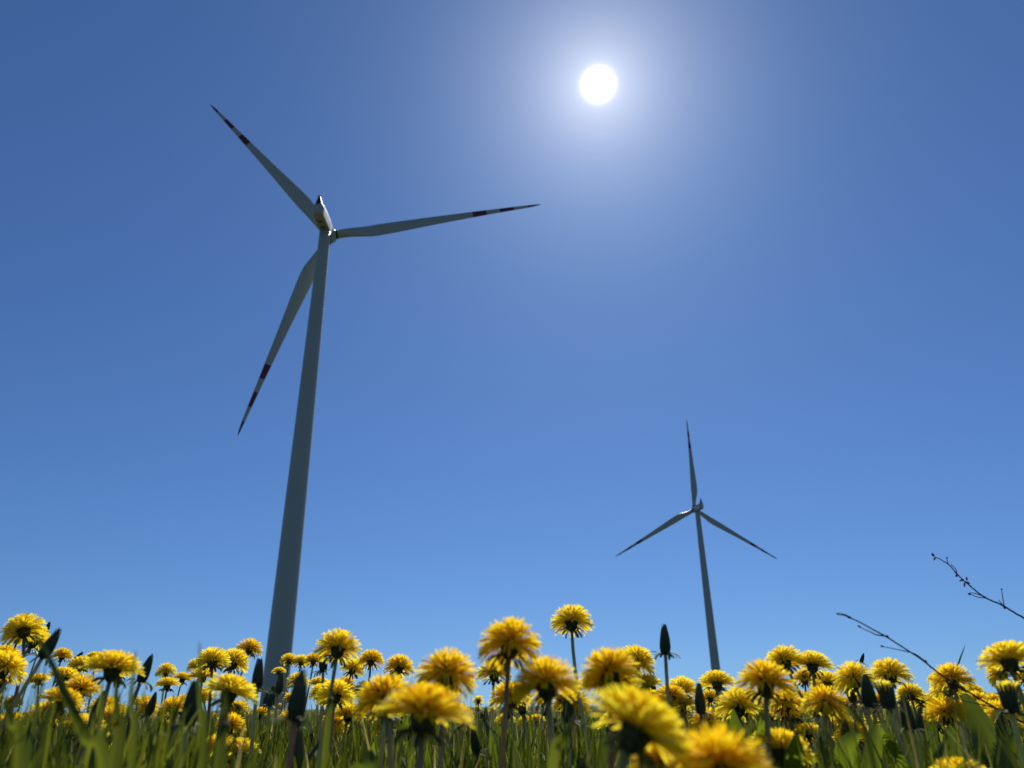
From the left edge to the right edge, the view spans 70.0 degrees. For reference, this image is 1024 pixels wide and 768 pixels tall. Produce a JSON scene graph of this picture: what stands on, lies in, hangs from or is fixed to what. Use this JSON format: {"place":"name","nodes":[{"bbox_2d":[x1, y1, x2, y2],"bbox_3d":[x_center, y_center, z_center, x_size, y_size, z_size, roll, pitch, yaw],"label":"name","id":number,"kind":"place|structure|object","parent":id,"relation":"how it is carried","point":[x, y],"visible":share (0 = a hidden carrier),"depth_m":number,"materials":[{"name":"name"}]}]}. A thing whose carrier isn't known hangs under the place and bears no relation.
{"place":"outdoors","nodes":[
{"label":"outdoors","id":0,"kind":"place"},
{"bbox_2d":[0,0,1023,712],"label":"sky","id":1,"kind":"structure","parent":0,"point":[790,232],"materials":[{"name":"blue"}]},
{"bbox_2d":[3,690,1023,746],"bbox_3d":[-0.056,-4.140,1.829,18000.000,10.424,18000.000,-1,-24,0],"label":"ground","id":2,"kind":"structure","parent":0,"point":[308,710],"depth_m":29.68,"materials":[{"name":"plant"}]},
{"bbox_2d":[3,694,25,767],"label":"grass blade","id":3,"kind":"object","parent":2,"relation":"on","point":[18,726],"depth_m":0.31,"materials":[{"name":"plant"}]},
{"bbox_2d":[0,649,28,684],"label":"dandelion","id":4,"kind":"object","parent":2,"relation":"on","point":[10,661],"visible":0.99,"depth_m":0.74,"materials":[{"name":"yellow plant"}]},
{"bbox_2d":[0,612,48,743],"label":"dandelion","id":5,"kind":"object","parent":2,"relation":"on","point":[22,627],"visible":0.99,"depth_m":0.84,"materials":[{"name":"yellow plant"}]},
{"bbox_2d":[0,629,50,693],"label":"dandelion","id":6,"kind":"object","parent":2,"relation":"on","point":[36,645],"visible":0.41,"depth_m":0.97,"materials":[{"name":"yellow plant"}]},
{"bbox_2d":[0,627,61,731],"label":"dandelion bud","id":7,"kind":"object","parent":2,"relation":"on","point":[50,643],"visible":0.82,"depth_m":0.70,"materials":[{"name":"plant"}]},
{"bbox_2d":[35,666,80,751],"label":"dandelion","id":8,"kind":"object","parent":2,"relation":"on","point":[67,673],"visible":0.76,"depth_m":1.11,"materials":[{"name":"yellow plant"}]},
{"bbox_2d":[51,647,73,688],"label":"dandelion","id":9,"kind":"object","parent":2,"relation":"on","point":[61,654],"visible":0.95,"depth_m":1.63,"materials":[{"name":"plant"}]},
{"bbox_2d":[41,686,85,733],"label":"dandelion","id":10,"kind":"object","parent":2,"relation":"on","point":[59,701],"visible":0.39,"depth_m":0.81,"materials":[{"name":"plant"}]},
{"bbox_2d":[34,630,109,767],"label":"grass blade","id":11,"kind":"object","parent":2,"relation":"on","point":[87,738],"depth_m":0.32,"materials":[{"name":"plant"}]},
{"bbox_2d":[65,673,100,756],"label":"dandelion","id":12,"kind":"object","parent":2,"relation":"on","point":[82,681],"visible":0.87,"depth_m":0.87,"materials":[{"name":"plant"}]},
{"bbox_2d":[77,649,144,764],"bbox_3d":[-0.333,0.338,0.569,0.052,0.249,0.051,-1,-24,0],"label":"dandelion","id":13,"kind":"object","parent":2,"relation":"on","point":[112,665],"visible":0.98,"depth_m":0.61,"materials":[{"name":"plant"}]},
{"bbox_2d":[109,680,125,767],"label":"grass blade","id":14,"kind":"object","parent":2,"relation":"on","point":[117,747],"depth_m":0.31,"materials":[{"name":"plant"}]},
{"bbox_2d":[128,650,137,767],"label":"grass blade","id":15,"kind":"object","parent":2,"relation":"on","point":[133,739],"depth_m":0.34,"materials":[{"name":"plant"}]},
{"bbox_2d":[125,654,153,724],"bbox_3d":[-0.416,0.416,0.755,0.063,0.258,0.030,-8,-25,16],"label":"dandelion bud","id":16,"kind":"object","parent":2,"relation":"on","point":[147,665],"visible":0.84,"depth_m":0.79,"materials":[{"name":"plant"}]},
{"bbox_2d":[139,692,156,738],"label":"dandelion bud","id":17,"kind":"object","parent":2,"relation":"on","point":[151,704],"visible":0.77,"depth_m":0.85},
{"bbox_2d":[155,662,176,723],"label":"dandelion","id":18,"kind":"object","parent":2,"relation":"on","point":[166,670],"visible":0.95,"depth_m":1.63,"materials":[{"name":"yellow plant"}]},
{"bbox_2d":[154,677,180,705],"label":"dandelion","id":19,"kind":"object","parent":2,"relation":"on","point":[167,682],"visible":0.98,"depth_m":1.44,"materials":[{"name":"yellow plant"}]},
{"bbox_2d":[151,694,184,767],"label":"grass blade","id":20,"kind":"object","parent":2,"relation":"on","point":[153,764],"depth_m":0.41,"materials":[{"name":"plant"}]},
{"bbox_2d":[156,696,183,755],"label":"dandelion","id":21,"kind":"object","parent":2,"relation":"on","point":[169,701],"visible":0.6,"depth_m":1.11,"materials":[{"name":"plant"}]},
{"bbox_2d":[170,680,200,767],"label":"dandelion bud","id":22,"kind":"object","parent":2,"relation":"on","point":[191,696],"visible":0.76,"depth_m":0.50,"materials":[{"name":"plant"}]},
{"bbox_2d":[197,642,206,767],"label":"grass blade","id":23,"kind":"object","parent":2,"relation":"on","point":[203,742],"depth_m":0.35,"materials":[{"name":"plant"}]},
{"bbox_2d":[193,646,231,738],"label":"dandelion","id":24,"kind":"object","parent":2,"relation":"on","point":[212,657],"visible":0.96,"depth_m":0.97,"materials":[{"name":"yellow plant"}]},
{"bbox_2d":[0,656,427,767],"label":"tall grass","id":25,"kind":"structure","parent":2,"relation":"on","point":[41,756],"depth_m":0.46,"materials":[{"name":"plant"}]},
{"bbox_2d":[213,691,228,767],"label":"grass blade","id":26,"kind":"object","parent":2,"relation":"on","point":[220,750],"depth_m":0.33,"materials":[{"name":"plant"}]},
{"bbox_2d":[202,673,258,747],"bbox_3d":[-0.247,0.363,0.605,0.052,0.231,0.052,-1,-24,0],"label":"dandelion","id":27,"kind":"object","parent":2,"relation":"on","point":[234,687],"visible":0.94,"depth_m":0.64,"materials":[{"name":"yellow plant"}]},
{"bbox_2d":[215,712,246,736],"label":"dandelion","id":28,"kind":"object","parent":2,"relation":"on","point":[234,719],"visible":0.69,"depth_m":1.02,"materials":[{"name":"plant"}]},
{"bbox_2d":[218,648,249,715],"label":"dandelion","id":29,"kind":"object","parent":2,"relation":"on","point":[237,658],"visible":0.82,"depth_m":1.02,"materials":[{"name":"yellow plant"}]},
{"bbox_2d":[211,638,262,760],"bbox_3d":[-0.477,0.596,1.234,0.077,0.319,0.049,-1,-24,0],"label":"dandelion","id":30,"kind":"object","parent":2,"relation":"on","point":[250,647],"visible":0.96,"depth_m":1.28,"materials":[{"name":"plant"}]},
{"bbox_2d":[226,737,261,765],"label":"dandelion","id":31,"kind":"object","parent":2,"relation":"on","point":[238,747],"visible":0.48,"depth_m":0.84,"materials":[{"name":"yellow plant"}]},
{"bbox_2d":[243,658,271,760],"bbox_3d":[-0.253,0.391,0.689,0.029,0.249,0.034,-1,-24,0],"label":"dandelion bud","id":32,"kind":"object","parent":2,"relation":"on","point":[258,677],"visible":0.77,"depth_m":0.73,"materials":[{"name":"plant"}]},
{"bbox_2d":[268,672,286,756],"bbox_3d":[-0.349,0.551,1.056,0.030,0.253,0.028,-1,-24,0],"label":"dandelion bud","id":33,"kind":"object","parent":2,"relation":"on","point":[279,686],"visible":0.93,"depth_m":1.09,"materials":[{"name":"plant"}]},
{"bbox_2d":[269,668,315,767],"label":"dandelion bud","id":34,"kind":"object","parent":2,"relation":"on","point":[296,705],"visible":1,"depth_m":0.45,"materials":[{"name":"plant"}]},
{"bbox_2d":[292,729,304,767],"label":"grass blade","id":35,"kind":"object","parent":2,"relation":"on","point":[299,738],"visible":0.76,"depth_m":0.47,"materials":[{"name":"plant"}]},
{"bbox_2d":[311,650,332,758],"bbox_3d":[-0.254,0.490,0.949,0.032,0.277,0.040,-1,-24,0],"label":"dandelion bud","id":36,"kind":"object","parent":2,"relation":"on","point":[322,669],"visible":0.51,"depth_m":0.98,"materials":[{"name":"plant"}]},
{"bbox_2d":[321,685,333,767],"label":"grass blade","id":37,"kind":"object","parent":2,"relation":"on","point":[325,750],"depth_m":0.50,"materials":[{"name":"plant"}]},
{"bbox_2d":[315,678,355,767],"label":"dandelion","id":38,"kind":"object","parent":2,"relation":"on","point":[340,689],"visible":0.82,"depth_m":0.81,"materials":[{"name":"yellow plant"}]},
{"bbox_2d":[312,627,361,767],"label":"dandelion","id":39,"kind":"object","parent":2,"relation":"on","point":[340,648],"visible":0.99,"depth_m":0.71,"materials":[{"name":"yellow plant"}]},
{"bbox_2d":[332,658,365,752],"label":"dandelion","id":40,"kind":"object","parent":2,"relation":"on","point":[353,668],"visible":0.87,"depth_m":1.28,"materials":[{"name":"yellow plant"}]},
{"bbox_2d":[334,704,365,751],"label":"dandelion","id":41,"kind":"object","parent":2,"relation":"on","point":[346,713],"visible":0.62,"depth_m":1.01,"materials":[{"name":"plant"}]},
{"bbox_2d":[349,749,376,767],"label":"broadleaf weed","id":42,"kind":"object","parent":2,"relation":"on","point":[369,760],"visible":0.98,"depth_m":0.46,"materials":[{"name":"green plant"}]},
{"bbox_2d":[357,649,384,739],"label":"dandelion","id":43,"kind":"object","parent":2,"relation":"on","point":[369,658],"visible":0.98,"depth_m":1.25,"materials":[{"name":"plant"}]},
{"bbox_2d":[211,105,540,710],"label":"wind turbine","id":44,"kind":"object","parent":2,"relation":"on","point":[284,600],"visible":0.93,"depth_m":149.19,"materials":[{"name":"grey paint"}]},
{"bbox_2d":[352,672,411,767],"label":"dandelion","id":45,"kind":"object","parent":2,"relation":"on","point":[379,689],"visible":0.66,"depth_m":0.54,"materials":[{"name":"plant"}]},
{"bbox_2d":[367,716,401,767],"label":"dandelion","id":46,"kind":"object","parent":2,"relation":"on","point":[382,742],"visible":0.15,"depth_m":0.65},
{"bbox_2d":[383,653,414,757],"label":"dandelion","id":47,"kind":"object","parent":2,"relation":"on","point":[400,664],"visible":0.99,"depth_m":1.06,"materials":[{"name":"plant"}]},
{"bbox_2d":[371,681,475,767],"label":"dandelion","id":48,"kind":"object","parent":2,"relation":"on","point":[425,706],"visible":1,"depth_m":0.36,"materials":[{"name":"plant"}]},
{"bbox_2d":[414,646,478,767],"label":"dandelion","id":49,"kind":"object","parent":2,"relation":"on","point":[447,669],"visible":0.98,"depth_m":0.52,"materials":[{"name":"plant"}]},
{"bbox_2d":[467,727,487,767],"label":"dandelion bud","id":50,"kind":"object","parent":2,"relation":"on","point":[475,744],"visible":0.93,"depth_m":0.74,"materials":[{"name":"plant"}]},
{"bbox_2d":[476,659,512,766],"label":"dandelion","id":51,"kind":"object","parent":2,"relation":"on","point":[493,673],"visible":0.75,"depth_m":0.94,"materials":[{"name":"yellow plant"}]},
{"bbox_2d":[477,616,542,767],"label":"dandelion","id":52,"kind":"object","parent":2,"relation":"on","point":[507,639],"visible":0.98,"depth_m":0.50,"materials":[{"name":"plant"}]},
{"bbox_2d":[488,680,533,767],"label":"dandelion","id":53,"kind":"object","parent":2,"relation":"on","point":[498,699],"visible":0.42,"depth_m":0.76,"materials":[{"name":"plant"}]},
{"bbox_2d":[0,681,1023,767],"bbox_3d":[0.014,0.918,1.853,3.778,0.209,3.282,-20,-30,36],"label":"meadow grass","id":54,"kind":"structure","parent":2,"relation":"on","point":[564,759],"depth_m":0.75,"materials":[{"name":"plant"}]},
{"bbox_2d":[6,707,1023,767],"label":"undergrowth","id":55,"kind":"object","parent":2,"relation":"on","point":[792,755],"visible":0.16,"depth_m":0.70,"materials":[{"name":"green plant"}]},
{"bbox_2d":[511,655,583,753],"bbox_3d":[0.024,0.286,0.440,0.048,0.232,0.048,-1,-24,0],"label":"dandelion","id":56,"kind":"object","parent":2,"relation":"on","point":[546,680],"visible":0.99,"depth_m":0.47,"materials":[{"name":"plant"}]},
{"bbox_2d":[548,707,579,767],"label":"grass blade","id":57,"kind":"object","parent":2,"relation":"on","point":[558,743],"depth_m":0.31,"materials":[{"name":"plant"}]},
{"bbox_2d":[554,690,584,767],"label":"dandelion bud","id":58,"kind":"object","parent":2,"relation":"on","point":[569,705],"visible":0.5,"depth_m":0.70,"materials":[{"name":"plant"}]},
{"bbox_2d":[550,604,594,767],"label":"dandelion","id":59,"kind":"object","parent":2,"relation":"on","point":[568,618],"visible":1,"depth_m":0.78,"materials":[{"name":"yellow plant"}]},
{"bbox_2d":[559,689,590,747],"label":"dandelion","id":60,"kind":"object","parent":2,"relation":"on","point":[575,704],"visible":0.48,"depth_m":0.94,"materials":[{"name":"plant"}]},
{"bbox_2d":[577,672,642,767],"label":"dandelion","id":61,"kind":"object","parent":2,"relation":"on","point":[595,683],"visible":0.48,"depth_m":0.53,"materials":[{"name":"yellow plant"}]},
{"bbox_2d":[579,646,643,767],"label":"dandelion","id":62,"kind":"object","parent":2,"relation":"on","point":[607,665],"visible":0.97,"depth_m":0.53,"materials":[{"name":"plant"}]},
{"bbox_2d":[605,643,656,767],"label":"dandelion","id":63,"kind":"object","parent":2,"relation":"on","point":[643,657],"visible":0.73,"depth_m":0.81,"materials":[{"name":"yellow plant"}]},
{"bbox_2d":[582,681,696,767],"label":"dandelion","id":64,"kind":"object","parent":2,"relation":"on","point":[645,722],"visible":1,"depth_m":0.30,"materials":[{"name":"yellow plant"}]},
{"bbox_2d":[636,673,663,694],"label":"dandelion","id":65,"kind":"object","parent":2,"relation":"on","point":[648,680],"visible":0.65,"depth_m":0.79,"materials":[{"name":"yellow plant"}]},
{"bbox_2d":[627,733,698,767],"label":"dandelion","id":66,"kind":"object","parent":2,"relation":"on","point":[655,754],"visible":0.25,"depth_m":0.40,"materials":[{"name":"plant"}]},
{"bbox_2d":[652,624,680,710],"bbox_3d":[0.160,0.380,0.714,0.029,0.278,0.028,-1,-24,0],"label":"dandelion bud","id":67,"kind":"object","parent":2,"relation":"on","point":[665,647],"visible":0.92,"depth_m":0.76,"materials":[{"name":"plant"}]},
{"bbox_2d":[655,684,688,705],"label":"dandelion","id":68,"kind":"object","parent":2,"relation":"on","point":[675,690],"visible":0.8,"depth_m":0.91,"materials":[{"name":"plant"}]},
{"bbox_2d":[669,675,696,731],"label":"dandelion","id":69,"kind":"object","parent":2,"relation":"on","point":[687,684],"visible":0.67,"depth_m":0.97,"materials":[{"name":"yellow plant"}]},
{"bbox_2d":[617,420,776,703],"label":"wind turbine","id":70,"kind":"object","parent":2,"relation":"on","point":[711,632],"visible":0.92,"depth_m":378.04,"materials":[{"name":"grey paint"}]},
{"bbox_2d":[687,683,714,729],"bbox_3d":[0.196,0.416,0.725,0.029,0.221,0.028,-15,-28,29],"label":"dandelion bud","id":71,"kind":"object","parent":2,"relation":"on","point":[699,698],"visible":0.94,"depth_m":0.76,"materials":[{"name":"plant"}]},
{"bbox_2d":[687,706,724,731],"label":"dandelion","id":72,"kind":"object","parent":2,"relation":"on","point":[695,720],"visible":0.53,"depth_m":0.90,"materials":[{"name":"yellow plant"}]},
{"bbox_2d":[697,669,736,722],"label":"dandelion","id":73,"kind":"object","parent":2,"relation":"on","point":[716,680],"visible":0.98,"depth_m":0.97,"materials":[{"name":"yellow plant"}]},
{"bbox_2d":[665,720,772,767],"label":"dandelion","id":74,"kind":"object","parent":2,"relation":"on","point":[719,748],"visible":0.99,"depth_m":0.30,"materials":[{"name":"plant"}]},
{"bbox_2d":[714,686,762,746],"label":"dandelion","id":75,"kind":"object","parent":2,"relation":"on","point":[741,704],"visible":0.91,"depth_m":0.74,"materials":[{"name":"yellow plant"}]},
{"bbox_2d":[733,658,799,766],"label":"dandelion","id":76,"kind":"object","parent":2,"relation":"on","point":[764,676],"visible":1,"depth_m":0.56,"materials":[{"name":"plant"}]},
{"bbox_2d":[747,727,817,767],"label":"dandelion","id":77,"kind":"object","parent":2,"relation":"on","point":[780,736],"visible":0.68,"depth_m":0.55,"materials":[{"name":"yellow plant"}]},
{"bbox_2d":[769,689,804,731],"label":"dandelion","id":78,"kind":"object","parent":2,"relation":"on","point":[786,705],"visible":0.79,"depth_m":0.97,"materials":[{"name":"plant"}]},
{"bbox_2d":[766,643,834,746],"bbox_3d":[0.368,0.434,0.828,0.128,0.266,0.048,-1,-24,0],"label":"dandelion","id":79,"kind":"object","parent":2,"relation":"on","point":[785,657],"visible":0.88,"depth_m":0.87,"materials":[{"name":"yellow plant"}]},
{"bbox_2d":[792,668,812,722],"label":"dandelion","id":80,"kind":"object","parent":2,"relation":"on","point":[804,681],"visible":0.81,"depth_m":1.29,"materials":[{"name":"plant"}]},
{"bbox_2d":[794,722,821,752],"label":"dandelion","id":81,"kind":"object","parent":2,"relation":"on","point":[808,732],"visible":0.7,"depth_m":0.95,"materials":[{"name":"yellow plant"}]},
{"bbox_2d":[791,650,834,751],"bbox_3d":[0.364,0.439,0.830,0.057,0.259,0.053,-1,-24,0],"label":"dandelion","id":82,"kind":"object","parent":2,"relation":"on","point":[815,661],"visible":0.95,"depth_m":0.87,"materials":[{"name":"yellow plant"}]},
{"bbox_2d":[800,683,849,741],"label":"dandelion","id":83,"kind":"object","parent":2,"relation":"on","point":[828,706],"visible":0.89,"depth_m":0.71,"materials":[{"name":"plant"}]},
{"bbox_2d":[811,670,845,767],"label":"dandelion","id":84,"kind":"object","parent":2,"relation":"on","point":[827,680],"visible":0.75,"depth_m":0.89,"materials":[{"name":"yellow plant"}]},
{"bbox_2d":[826,694,877,767],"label":"grass blade","id":85,"kind":"object","parent":2,"relation":"on","point":[868,742],"depth_m":0.43,"materials":[{"name":"plant"}]},
{"bbox_2d":[829,723,882,767],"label":"broadleaf weed","id":86,"kind":"object","parent":2,"relation":"on","point":[874,734],"visible":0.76,"depth_m":0.60,"materials":[{"name":"green plant"}]},
{"bbox_2d":[831,661,887,767],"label":"dandelion","id":87,"kind":"object","parent":2,"relation":"on","point":[850,675],"visible":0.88,"depth_m":0.79,"materials":[{"name":"yellow plant"}]},
{"bbox_2d":[858,674,878,732],"bbox_3d":[0.322,0.395,0.631,0.042,0.267,0.023,-1,-24,0],"label":"dandelion bud","id":88,"kind":"object","parent":2,"relation":"on","point":[866,697],"visible":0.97,"depth_m":0.67,"materials":[{"name":"plant"}]},
{"bbox_2d":[867,657,914,754],"bbox_3d":[0.423,0.421,0.774,0.049,0.246,0.048,-1,-24,0],"label":"dandelion","id":89,"kind":"object","parent":2,"relation":"on","point":[890,670],"visible":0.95,"depth_m":0.81,"materials":[{"name":"yellow plant"}]},
{"bbox_2d":[871,680,911,767],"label":"opening dandelion","id":90,"kind":"object","parent":2,"relation":"on","point":[885,692],"visible":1,"depth_m":0.65,"materials":[{"name":"green plant"}]},
{"bbox_2d":[890,694,929,767],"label":"dandelion bud","id":91,"kind":"object","parent":2,"relation":"on","point":[912,721],"visible":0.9,"depth_m":0.66,"materials":[{"name":"plant"}]},
{"bbox_2d":[896,682,925,747],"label":"dandelion","id":92,"kind":"object","parent":2,"relation":"on","point":[915,699],"visible":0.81,"depth_m":1.19,"materials":[{"name":"yellow plant"}]},
{"bbox_2d":[896,684,929,752],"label":"dandelion","id":93,"kind":"object","parent":2,"relation":"on","point":[910,689],"visible":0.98,"depth_m":1.18,"materials":[{"name":"yellow plant"}]},
{"bbox_2d":[915,705,934,764],"bbox_3d":[0.500,0.490,0.872,0.028,0.196,0.038,-1,-24,0],"label":"dandelion bud","id":94,"kind":"object","parent":2,"relation":"on","point":[919,720],"visible":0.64,"depth_m":0.90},
{"bbox_2d":[836,613,1022,723],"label":"bare twig","id":95,"kind":"object","parent":2,"relation":"on","point":[935,670],"visible":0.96,"depth_m":0.74,"materials":[{"name":"brown plant"}]},
{"bbox_2d":[922,695,967,729],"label":"dandelion","id":96,"kind":"object","parent":2,"relation":"on","point":[942,707],"visible":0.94,"depth_m":0.79,"materials":[{"name":"plant"}]},
{"bbox_2d":[928,682,974,751],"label":"dandelion","id":97,"kind":"object","parent":2,"relation":"on","point":[936,692],"visible":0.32,"depth_m":0.89,"materials":[{"name":"yellow plant"}]},
{"bbox_2d":[929,662,977,757],"bbox_3d":[0.494,0.424,0.776,0.049,0.240,0.048,-1,-24,0],"label":"dandelion","id":98,"kind":"object","parent":2,"relation":"on","point":[954,673],"visible":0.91,"depth_m":0.81,"materials":[{"name":"plant"}]},
{"bbox_2d":[929,756,985,767],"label":"dandelion","id":99,"kind":"object","parent":2,"relation":"on","point":[955,763],"visible":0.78,"depth_m":0.56,"materials":[{"name":"yellow plant"}]},
{"bbox_2d":[929,693,1023,767],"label":"broadleaf weed","id":100,"kind":"object","parent":2,"relation":"on","point":[974,722],"visible":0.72,"depth_m":0.71,"materials":[{"name":"green plant"}]},
{"bbox_2d":[931,553,1023,618],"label":"bare twig","id":101,"kind":"object","parent":2,"relation":"on","point":[985,597],"visible":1,"depth_m":0.90,"materials":[{"name":"brown plant"}]},
{"bbox_2d":[976,639,1023,709],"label":"dandelion","id":102,"kind":"object","parent":2,"relation":"on","point":[1007,656],"visible":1,"depth_m":0.62,"materials":[{"name":"yellow plant"}]},
{"bbox_2d":[984,663,1020,701],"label":"dandelion","id":103,"kind":"object","parent":2,"relation":"on","point":[992,672],"visible":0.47,"depth_m":1.06,"materials":[{"name":"yellow plant"}]},
{"bbox_2d":[983,699,1022,735],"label":"dandelion","id":104,"kind":"object","parent":2,"relation":"on","point":[996,703],"visible":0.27,"depth_m":0.96,"materials":[{"name":"yellow plant"}]},
{"bbox_2d":[991,680,1023,767],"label":"opening dandelion","id":105,"kind":"object","parent":2,"relation":"on","point":[1005,689],"visible":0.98,"depth_m":0.57,"materials":[{"name":"green plant"}]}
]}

